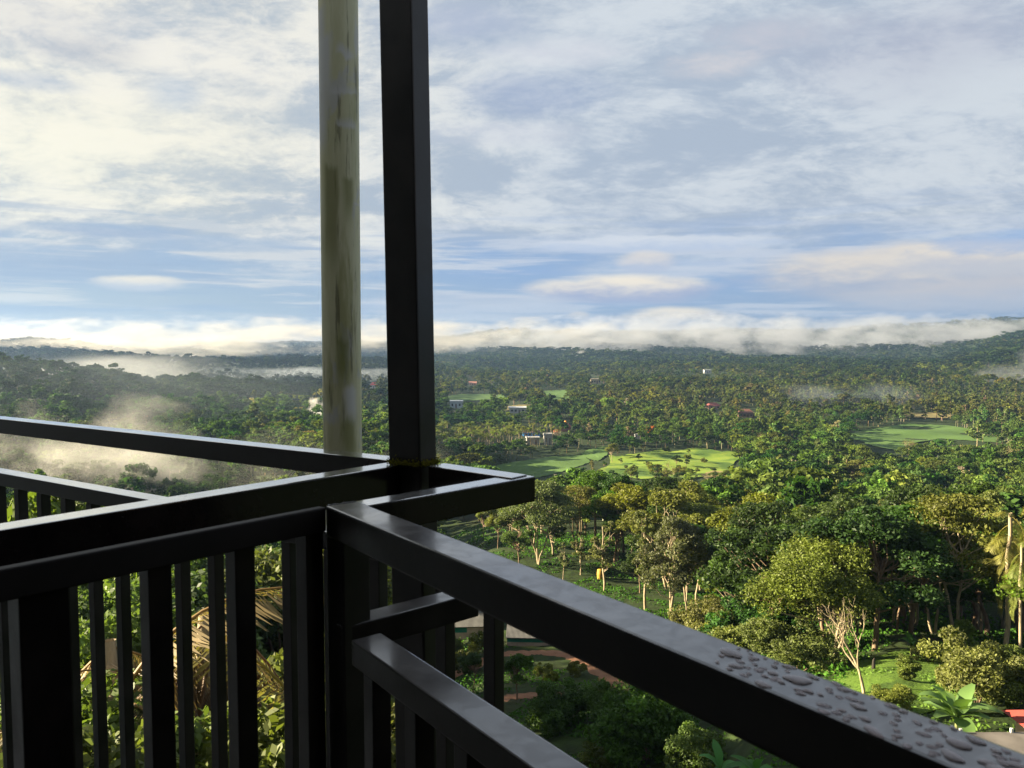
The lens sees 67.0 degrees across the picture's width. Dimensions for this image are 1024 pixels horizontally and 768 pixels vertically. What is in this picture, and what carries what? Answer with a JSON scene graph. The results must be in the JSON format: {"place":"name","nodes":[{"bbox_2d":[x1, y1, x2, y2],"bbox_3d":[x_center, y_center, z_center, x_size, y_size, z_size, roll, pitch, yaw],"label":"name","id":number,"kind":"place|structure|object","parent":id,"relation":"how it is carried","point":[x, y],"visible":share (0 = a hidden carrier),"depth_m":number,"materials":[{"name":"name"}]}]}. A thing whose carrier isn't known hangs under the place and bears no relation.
{"place":"outdoors","nodes":[
{"label":"outdoors","id":0,"kind":"place"},
{"bbox_2d":[448,394,503,400],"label":"paddy field","id":1,"kind":"structure","parent":0,"point":[467,397],"depth_m":790.51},
{"bbox_2d":[0,320,1023,767],"bbox_3d":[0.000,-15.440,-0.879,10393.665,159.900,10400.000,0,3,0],"label":"ground","id":2,"kind":"structure","parent":0,"point":[570,744],"depth_m":259.58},
{"bbox_2d":[7,492,137,603],"bbox_3d":[-23.696,17.449,41.901,11.482,24.656,20.099,-2,4,-36],"label":"broadleaf tree","id":3,"kind":"object","parent":2,"relation":"on","point":[55,507],"visible":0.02,"depth_m":38.62,"materials":[{"name":"green plant"}]},
{"bbox_2d":[0,719,178,767],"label":"shrub","id":4,"kind":"object","parent":2,"relation":"on","point":[113,754],"visible":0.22,"depth_m":9.69,"materials":[{"name":"green plant"}]},
{"bbox_2d":[81,638,141,709],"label":"fishtail palm","id":5,"kind":"object","parent":2,"relation":"on","point":[111,651],"visible":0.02,"depth_m":17.27,"materials":[{"name":"plant"}]},
{"bbox_2d":[0,605,227,744],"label":"broadleaf tree","id":6,"kind":"object","parent":2,"relation":"on","point":[110,626],"visible":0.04,"depth_m":19.53,"materials":[{"name":"green plant"}]},
{"bbox_2d":[1,664,228,767],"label":"shrub","id":7,"kind":"object","parent":2,"relation":"on","point":[112,709],"visible":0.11,"depth_m":12.40,"materials":[{"name":"green plant"}]},
{"bbox_2d":[0,578,273,706],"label":"broadleaf tree","id":8,"kind":"object","parent":2,"relation":"on","point":[83,603],"visible":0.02,"depth_m":27.63,"materials":[{"name":"green plant"}]},
{"bbox_2d":[0,587,282,764],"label":"fishtail palm","id":9,"kind":"object","parent":2,"relation":"on","point":[271,610],"visible":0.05,"depth_m":13.31,"materials":[{"name":"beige plant"}]},
{"bbox_2d":[80,611,283,723],"bbox_3d":[-5.795,10.733,15.527,7.037,12.437,6.531,-1,3,-21],"label":"fishtail palm","id":10,"kind":"object","parent":2,"relation":"on","point":[201,692],"visible":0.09,"depth_m":15.12,"materials":[{"name":"green plant"}]},
{"bbox_2d":[103,570,267,658],"bbox_3d":[-15.745,16.781,32.580,13.900,17.761,9.974,0,3,1],"label":"broadleaf tree","id":11,"kind":"object","parent":2,"relation":"on","point":[106,584],"visible":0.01,"depth_m":32.66,"materials":[{"name":"green plant"}]},
{"bbox_2d":[131,567,282,653],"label":"broadleaf tree","id":12,"kind":"object","parent":2,"relation":"on","point":[199,593],"visible":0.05,"depth_m":32.04,"materials":[{"name":"green plant"}]},
{"bbox_2d":[116,695,325,767],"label":"shrub","id":13,"kind":"object","parent":2,"relation":"on","point":[271,742],"visible":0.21,"depth_m":11.22,"materials":[{"name":"green plant"}]},
{"bbox_2d":[174,643,394,729],"bbox_3d":[-4.024,10.291,14.831,5.002,11.069,4.573,0,3,1],"label":"fishtail palm","id":14,"kind":"object","parent":2,"relation":"on","point":[263,691],"visible":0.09,"depth_m":14.19,"materials":[{"name":"green plant"}]},
{"bbox_2d":[206,547,393,696],"bbox_3d":[-10.022,16.379,35.346,14.323,18.301,10.277,1,4,24],"label":"broadleaf tree","id":15,"kind":"object","parent":2,"relation":"on","point":[266,573],"visible":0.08,"depth_m":33.83,"materials":[{"name":"green plant"}]},
{"bbox_2d":[258,635,394,702],"bbox_3d":[-5.330,13.220,22.878,6.897,11.055,5.174,3,4,43],"label":"shrub","id":16,"kind":"object","parent":2,"relation":"on","point":[274,660],"visible":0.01,"depth_m":22.93,"materials":[{"name":"green plant"}]},
{"bbox_2d":[258,701,395,767],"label":"shrub","id":17,"kind":"object","parent":2,"relation":"on","point":[393,750],"visible":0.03,"depth_m":13.57,"materials":[{"name":"green plant"}]},
{"bbox_2d":[318,0,361,523],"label":"drain pipe","id":18,"kind":"object","parent":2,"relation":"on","point":[340,197],"visible":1,"depth_m":2.22,"materials":[{"name":"metal"}]},
{"bbox_2d":[455,611,482,639],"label":"tin roofed shed","id":19,"kind":"structure","parent":2,"relation":"on","point":[464,628],"depth_m":97.61,"materials":[{"name":"paint"}]},
{"bbox_2d":[455,642,482,671],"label":"shrub","id":20,"kind":"object","parent":2,"relation":"on","point":[470,648],"visible":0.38,"depth_m":80.13,"materials":[{"name":"green plant"}]},
{"bbox_2d":[457,651,481,692],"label":"tree","id":21,"kind":"object","parent":2,"relation":"on","point":[474,659],"visible":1,"depth_m":70.98,"materials":[{"name":"green plant"}]},
{"bbox_2d":[482,499,540,551],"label":"broadleaf tree","id":22,"kind":"object","parent":2,"relation":"on","point":[504,521],"visible":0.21,"depth_m":131.21,"materials":[{"name":"green plant"}]},
{"bbox_2d":[0,352,1023,565],"bbox_3d":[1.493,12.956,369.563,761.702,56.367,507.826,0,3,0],"label":"distant forest","id":23,"kind":"object","parent":2,"relation":"on","point":[812,473],"visible":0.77,"depth_m":349.10,"materials":[{"name":"plant"}]},
{"bbox_2d":[0,351,1023,422],"bbox_3d":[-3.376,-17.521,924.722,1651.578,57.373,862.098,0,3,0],"label":"distant forest","id":24,"kind":"object","parent":2,"relation":"on","point":[625,387],"visible":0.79,"depth_m":868.10,"materials":[{"name":"plant"}]},
{"bbox_2d":[0,316,1023,372],"bbox_3d":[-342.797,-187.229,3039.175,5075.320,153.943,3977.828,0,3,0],"label":"distant forest","id":25,"kind":"object","parent":2,"relation":"on","point":[998,348],"visible":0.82,"depth_m":2082.06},
{"bbox_2d":[500,519,534,562],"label":"broadleaf tree","id":26,"kind":"object","parent":2,"relation":"on","point":[508,537],"visible":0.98,"depth_m":124.09,"materials":[{"name":"green plant"}]},
{"bbox_2d":[504,653,534,699],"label":"tree","id":27,"kind":"object","parent":2,"relation":"on","point":[513,664],"visible":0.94,"depth_m":66.17,"materials":[{"name":"green plant"}]},
{"bbox_2d":[506,624,547,645],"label":"tin roofed shed","id":28,"kind":"structure","parent":2,"relation":"on","point":[515,637],"depth_m":89.20,"materials":[{"name":"paint"}]},
{"bbox_2d":[497,479,578,564],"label":"flat topped tree","id":29,"kind":"object","parent":2,"relation":"on","point":[550,491],"visible":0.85,"depth_m":123.68,"materials":[{"name":"green plant"}]},
{"bbox_2d":[532,662,558,681],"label":"shrub","id":30,"kind":"object","parent":2,"relation":"on","point":[548,672],"visible":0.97,"depth_m":74.03,"materials":[{"name":"green plant"}]},
{"bbox_2d":[539,500,566,554],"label":"slender tree","id":31,"kind":"object","parent":2,"relation":"on","point":[558,531],"visible":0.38,"depth_m":130.28,"materials":[{"name":"green plant"}]},
{"bbox_2d":[524,676,587,738],"bbox_3d":[3.910,23.561,56.152,5.578,3.508,4.763,-1,4,-22],"label":"shrub","id":32,"kind":"object","parent":2,"relation":"on","point":[552,708],"visible":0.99,"depth_m":55.68,"materials":[{"name":"green plant"}]},
{"bbox_2d":[553,485,599,551],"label":"flat topped tree","id":33,"kind":"object","parent":2,"relation":"on","point":[584,493],"visible":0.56,"depth_m":132.01,"materials":[{"name":"green plant"}]},
{"bbox_2d":[566,661,587,677],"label":"shrub","id":34,"kind":"object","parent":2,"relation":"on","point":[573,667],"visible":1,"depth_m":75.19,"materials":[{"name":"green plant"}]},
{"bbox_2d":[570,528,586,574],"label":"slender tree","id":35,"kind":"object","parent":2,"relation":"on","point":[577,548],"visible":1,"depth_m":120.82,"materials":[{"name":"green plant"}]},
{"bbox_2d":[570,470,606,535],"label":"broadleaf tree","id":36,"kind":"object","parent":2,"relation":"on","point":[591,479],"visible":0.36,"depth_m":143.77,"materials":[{"name":"green plant"}]},
{"bbox_2d":[577,741,617,767],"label":"shrub","id":37,"kind":"object","parent":2,"relation":"on","point":[593,753],"visible":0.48,"depth_m":46.71,"materials":[{"name":"green plant"}]},
{"bbox_2d":[585,521,618,591],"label":"slender tree","id":38,"kind":"object","parent":2,"relation":"on","point":[595,549],"visible":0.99,"depth_m":111.50,"materials":[{"name":"green plant"}]},
{"bbox_2d":[579,679,626,723],"bbox_3d":[6.267,23.108,55.629,4.229,3.115,4.953,1,3,20],"label":"shrub","id":39,"kind":"object","parent":2,"relation":"on","point":[593,697],"visible":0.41,"depth_m":55.33,"materials":[{"name":"green plant"}]},
{"bbox_2d":[580,490,629,562],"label":"broadleaf tree","id":40,"kind":"object","parent":2,"relation":"on","point":[599,512],"visible":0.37,"depth_m":127.29,"materials":[{"name":"green plant"}]},
{"bbox_2d":[582,474,634,553],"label":"broadleaf tree","id":41,"kind":"object","parent":2,"relation":"on","point":[623,478],"visible":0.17,"depth_m":134.96,"materials":[{"name":"green plant"}]},
{"bbox_2d":[602,509,631,559],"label":"broadleaf tree","id":42,"kind":"object","parent":2,"relation":"on","point":[618,534],"visible":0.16,"depth_m":129.97,"materials":[{"name":"green plant"}]},
{"bbox_2d":[593,482,654,552],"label":"broadleaf tree","id":43,"kind":"object","parent":2,"relation":"on","point":[630,497],"visible":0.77,"depth_m":122.87,"materials":[{"name":"green plant"}]},
{"bbox_2d":[615,551,660,592],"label":"broadleaf tree","id":44,"kind":"object","parent":2,"relation":"on","point":[626,566],"visible":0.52,"depth_m":109.01,"materials":[{"name":"green plant"}]},
{"bbox_2d":[583,682,701,767],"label":"shrub","id":45,"kind":"object","parent":2,"relation":"on","point":[659,721],"visible":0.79,"depth_m":46.37,"materials":[{"name":"green plant"}]},
{"bbox_2d":[632,511,662,608],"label":"tall slender tree","id":46,"kind":"object","parent":2,"relation":"on","point":[642,541],"visible":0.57,"depth_m":97.85,"materials":[{"name":"green plant"}]},
{"bbox_2d":[640,476,680,493],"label":"broadleaf tree","id":47,"kind":"object","parent":2,"relation":"on","point":[663,482],"visible":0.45,"depth_m":141.11,"materials":[{"name":"green plant"}]},
{"bbox_2d":[624,502,701,581],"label":"broadleaf tree","id":48,"kind":"object","parent":2,"relation":"on","point":[632,541],"visible":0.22,"depth_m":116.30,"materials":[{"name":"green plant"}]},
{"bbox_2d":[615,489,719,588],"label":"broadleaf tree","id":49,"kind":"object","parent":2,"relation":"on","point":[669,499],"visible":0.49,"depth_m":109.79,"materials":[{"name":"green plant"}]},
{"bbox_2d":[635,514,708,610],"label":"tall slender tree","id":50,"kind":"object","parent":2,"relation":"on","point":[675,535],"visible":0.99,"depth_m":91.71,"materials":[{"name":"green plant"}]},
{"bbox_2d":[661,542,713,608],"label":"flat topped tree","id":51,"kind":"object","parent":2,"relation":"on","point":[701,553],"visible":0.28,"depth_m":94.26,"materials":[{"name":"green plant"}]},
{"bbox_2d":[662,720,727,767],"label":"shrub","id":52,"kind":"object","parent":2,"relation":"on","point":[690,746],"visible":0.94,"depth_m":41.06,"materials":[{"name":"green plant"}]},
{"bbox_2d":[674,479,724,507],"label":"broadleaf tree","id":53,"kind":"object","parent":2,"relation":"on","point":[695,492],"visible":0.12,"depth_m":129.46,"materials":[{"name":"green plant"}]},
{"bbox_2d":[672,502,729,589],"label":"flat topped tree","id":54,"kind":"object","parent":2,"relation":"on","point":[706,510],"visible":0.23,"depth_m":111.64,"materials":[{"name":"green plant"}]},
{"bbox_2d":[667,593,744,632],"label":"shrub","id":55,"kind":"object","parent":2,"relation":"on","point":[693,617],"visible":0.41,"depth_m":81.28,"materials":[{"name":"green plant"}]},
{"bbox_2d":[699,739,745,767],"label":"banana plant","id":56,"kind":"object","parent":2,"relation":"on","point":[717,759],"visible":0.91,"depth_m":37.89,"materials":[{"name":"green plant"}]},
{"bbox_2d":[453,524,1023,767],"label":"undergrowth","id":57,"kind":"object","parent":2,"relation":"on","point":[998,633],"visible":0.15,"depth_m":77.23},
{"bbox_2d":[704,609,773,655],"bbox_3d":[18.830,21.501,63.730,5.988,4.787,7.714,1,3,14],"label":"shrub","id":58,"kind":"object","parent":2,"relation":"on","point":[732,636],"visible":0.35,"depth_m":62.20,"materials":[{"name":"green plant"}]},
{"bbox_2d":[705,492,784,530],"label":"broadleaf tree","id":59,"kind":"object","parent":2,"relation":"on","point":[715,520],"visible":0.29,"depth_m":101.61,"materials":[{"name":"green plant"}]},
{"bbox_2d":[731,755,772,767],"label":"banana plant","id":60,"kind":"object","parent":2,"relation":"on","point":[755,763],"visible":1,"depth_m":33.74,"materials":[{"name":"green plant"}]},
{"bbox_2d":[697,595,829,643],"bbox_3d":[21.340,20.612,64.427,8.323,6.131,9.748,-2,4,-35],"label":"shrub","id":61,"kind":"object","parent":2,"relation":"on","point":[733,605],"visible":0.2,"depth_m":64.82,"materials":[{"name":"green plant"}]},
{"bbox_2d":[727,499,811,558],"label":"broadleaf tree","id":62,"kind":"object","parent":2,"relation":"on","point":[766,513],"visible":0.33,"depth_m":86.46,"materials":[{"name":"green plant"}]},
{"bbox_2d":[693,523,856,608],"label":"broadleaf tree","id":63,"kind":"object","parent":2,"relation":"on","point":[721,567],"visible":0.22,"depth_m":67.61,"materials":[{"name":"green plant"}]},
{"bbox_2d":[700,523,851,649],"bbox_3d":[21.582,17.517,64.459,10.171,11.943,14.435,-1,3,-12],"label":"broadleaf tree","id":64,"kind":"object","parent":2,"relation":"on","point":[729,542],"visible":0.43,"depth_m":63.66,"materials":[{"name":"green plant"}]},
{"bbox_2d":[735,615,849,674],"bbox_3d":[19.934,18.943,55.472,7.471,4.056,5.798,1,3,12],"label":"shrub","id":65,"kind":"object","parent":2,"relation":"on","point":[800,648],"visible":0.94,"depth_m":54.98,"materials":[{"name":"green plant"}]},
{"bbox_2d":[739,526,895,656],"bbox_3d":[22.910,16.399,58.533,10.515,10.214,12.252,1,3,20],"label":"broadleaf tree","id":66,"kind":"object","parent":2,"relation":"on","point":[812,565],"visible":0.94,"depth_m":55.90,"materials":[{"name":"green plant"}]},
{"bbox_2d":[795,511,845,619],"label":"broadleaf tree","id":67,"kind":"object","parent":2,"relation":"on","point":[831,515],"visible":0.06,"depth_m":89.61,"materials":[{"name":"green plant"}]},
{"bbox_2d":[792,492,871,520],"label":"broadleaf tree","id":68,"kind":"object","parent":2,"relation":"on","point":[840,507],"visible":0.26,"depth_m":108.41,"materials":[{"name":"green plant"}]},
{"bbox_2d":[817,596,874,693],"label":"dead tree","id":69,"kind":"object","parent":2,"relation":"on","point":[855,663],"visible":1,"depth_m":44.33,"materials":[{"name":"wood"}]},
{"bbox_2d":[826,569,885,645],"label":"broadleaf tree","id":70,"kind":"object","parent":2,"relation":"on","point":[881,614],"visible":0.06,"depth_m":64.11,"materials":[{"name":"green plant"}]},
{"bbox_2d":[837,459,879,477],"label":"broadleaf tree","id":71,"kind":"object","parent":2,"relation":"on","point":[852,467],"visible":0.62,"depth_m":285.60,"materials":[{"name":"green plant"}]},
{"bbox_2d":[797,504,963,650],"bbox_3d":[29.877,15.323,59.752,12.002,11.989,10.763,-2,4,-33],"label":"broadleaf tree","id":72,"kind":"object","parent":2,"relation":"on","point":[903,544],"visible":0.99,"depth_m":58.01,"materials":[{"name":"green plant"}]},
{"bbox_2d":[866,683,916,710],"bbox_3d":[19.214,16.128,39.449,2.684,1.749,2.083,-2,4,-35],"label":"shrub","id":73,"kind":"object","parent":2,"relation":"on","point":[896,695],"visible":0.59,"depth_m":39.16,"materials":[{"name":"green plant"}]},
{"bbox_2d":[856,503,963,634],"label":"broadleaf tree","id":74,"kind":"object","parent":2,"relation":"on","point":[903,509],"visible":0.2,"depth_m":64.23,"materials":[{"name":"green plant"}]},
{"bbox_2d":[886,570,944,630],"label":"broadleaf tree","id":75,"kind":"object","parent":2,"relation":"on","point":[916,582],"visible":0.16,"depth_m":71.66,"materials":[{"name":"green plant"}]},
{"bbox_2d":[880,483,970,614],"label":"broadleaf tree","id":76,"kind":"object","parent":2,"relation":"on","point":[898,494],"visible":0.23,"depth_m":100.17,"materials":[{"name":"green plant"}]},
{"bbox_2d":[910,635,946,661],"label":"shrub","id":77,"kind":"object","parent":2,"relation":"on","point":[915,651],"visible":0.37,"depth_m":54.41,"materials":[{"name":"green plant"}]},
{"bbox_2d":[919,531,991,633],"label":"broadleaf tree","id":78,"kind":"object","parent":2,"relation":"on","point":[935,623],"visible":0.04,"depth_m":71.05,"materials":[{"name":"green plant"}]},
{"bbox_2d":[940,619,979,647],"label":"young tree","id":79,"kind":"object","parent":2,"relation":"on","point":[967,627],"visible":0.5,"depth_m":56.27,"materials":[{"name":"green plant"}]},
{"bbox_2d":[919,683,1003,731],"bbox_3d":[20.423,15.236,35.595,3.523,2.653,3.370,-1,3,-17],"label":"banana plant","id":80,"kind":"object","parent":2,"relation":"on","point":[958,705],"visible":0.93,"depth_m":35.49,"materials":[{"name":"green plant"}]},
{"bbox_2d":[935,531,992,627],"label":"broadleaf tree","id":81,"kind":"object","parent":2,"relation":"on","point":[953,595],"visible":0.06,"depth_m":72.21,"materials":[{"name":"green plant"}]},
{"bbox_2d":[906,492,1023,634],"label":"flat topped tree","id":82,"kind":"object","parent":2,"relation":"on","point":[946,505],"visible":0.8,"depth_m":59.98,"materials":[{"name":"green plant"}]},
{"bbox_2d":[916,625,1023,702],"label":"shrub","id":83,"kind":"object","parent":2,"relation":"on","point":[976,664],"visible":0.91,"depth_m":39.12,"materials":[{"name":"green plant"}]},
{"bbox_2d":[932,481,1007,520],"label":"broadleaf tree","id":84,"kind":"object","parent":2,"relation":"on","point":[974,489],"visible":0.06,"depth_m":104.10,"materials":[{"name":"green plant"}]},
{"bbox_2d":[945,529,1023,637],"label":"broadleaf tree","id":85,"kind":"object","parent":2,"relation":"on","point":[979,593],"visible":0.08,"depth_m":67.33,"materials":[{"name":"green plant"}]},
{"bbox_2d":[965,489,1007,628],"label":"slender tree","id":86,"kind":"object","parent":2,"relation":"on","point":[996,497],"visible":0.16,"depth_m":91.38,"materials":[{"name":"green plant"}]},
{"bbox_2d":[959,728,1023,753],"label":"flat roof building","id":87,"kind":"structure","parent":2,"relation":"on","point":[1012,740],"depth_m":32.29,"materials":[{"name":"concrete"}]},
{"bbox_2d":[966,566,1023,640],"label":"broadleaf tree","id":88,"kind":"object","parent":2,"relation":"on","point":[985,580],"visible":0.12,"depth_m":62.93,"materials":[{"name":"green plant"}]},
{"bbox_2d":[978,510,1023,653],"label":"fishtail palm","id":89,"kind":"object","parent":2,"relation":"on","point":[1008,556],"visible":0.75,"depth_m":55.34,"materials":[{"name":"green plant"}]},
{"bbox_2d":[980,644,1023,708],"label":"shrub","id":90,"kind":"object","parent":2,"relation":"on","point":[1011,689],"visible":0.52,"depth_m":38.55,"materials":[{"name":"green plant"}]},
{"bbox_2d":[993,573,1023,599],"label":"broadleaf tree","id":91,"kind":"object","parent":2,"relation":"on","point":[1013,590],"visible":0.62,"depth_m":52.95,"materials":[{"name":"green plant"}]},
{"bbox_2d":[998,541,1023,647],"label":"fishtail palm","id":92,"kind":"object","parent":2,"relation":"on","point":[1019,566],"visible":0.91,"depth_m":52.34,"materials":[{"name":"green plant"}]},
{"bbox_2d":[1002,710,1023,731],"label":"red-roofed house","id":93,"kind":"structure","parent":2,"relation":"on","point":[1017,716],"depth_m":34.93,"materials":[{"name":"paint"}]},
{"bbox_3d":[0.375,3.640,1.159,8.250,12.600,6.300,0,3,0],"label":"hotel building","id":94,"kind":"object","parent":2,"relation":"on","visible":0},
{"bbox_2d":[0,0,526,767],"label":"balcony railing","id":95,"kind":"object","parent":94,"relation":"attached to","point":[336,476],"visible":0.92,"depth_m":1.86,"materials":[{"name":"metal"}]},
{"bbox_2d":[0,475,1023,767],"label":"balcony railing","id":96,"kind":"object","parent":94,"relation":"attached to","point":[374,667],"visible":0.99,"depth_m":1.09,"materials":[{"name":"metal"}]},
{"bbox_2d":[782,674,812,684],"bbox_3d":[0.250,0.259,0.677,0.026,0.003,0.017,2,4,26],"label":"water drop","id":97,"kind":"object","parent":96,"relation":"on","point":[797,680],"visible":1,"depth_m":0.68,"materials":[{"name":"white"}]},
{"bbox_2d":[941,748,965,763],"bbox_3d":[0.315,0.266,0.554,0.012,0.002,0.020,-1,3,-17],"label":"water drop","id":98,"kind":"object","parent":96,"relation":"on","point":[950,755],"visible":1,"depth_m":0.55,"materials":[{"name":"white"}]},
{"bbox_2d":[945,737,972,750],"bbox_3d":[0.330,0.265,0.571,0.013,0.002,0.019,-2,4,-29],"label":"water drop","id":99,"kind":"object","parent":96,"relation":"on","point":[959,744],"visible":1,"depth_m":0.57,"materials":[{"name":"white"}]},
{"bbox_2d":[0,0,1023,343],"label":"sky","id":100,"kind":"structure","parent":0,"point":[605,165],"materials":[{"name":"blue"}]},
{"bbox_2d":[492,455,589,477],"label":"paddy field","id":101,"kind":"structure","parent":0,"point":[539,467],"depth_m":364.10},
{"bbox_2d":[455,650,629,690],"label":"dirt path","id":102,"kind":"structure","parent":0,"point":[596,672],"depth_m":82.64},
{"bbox_2d":[582,446,606,460],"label":"paddy field","id":103,"kind":"structure","parent":0,"point":[598,453],"depth_m":400.87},
{"bbox_2d":[599,447,738,478],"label":"meadow","id":104,"kind":"structure","parent":0,"point":[720,460],"depth_m":370.01,"materials":[{"name":"green plant"}]},
{"bbox_2d":[833,648,975,713],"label":"grass terrace","id":105,"kind":"structure","parent":0,"point":[888,680],"depth_m":47.71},
{"bbox_2d":[895,653,922,679],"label":"shrub","id":106,"kind":"object","parent":105,"relation":"on","point":[908,665],"visible":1,"depth_m":46.03,"materials":[{"name":"green plant"}]},
{"bbox_2d":[850,424,1003,449],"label":"paddy field","id":107,"kind":"structure","parent":0,"point":[892,437],"depth_m":487.53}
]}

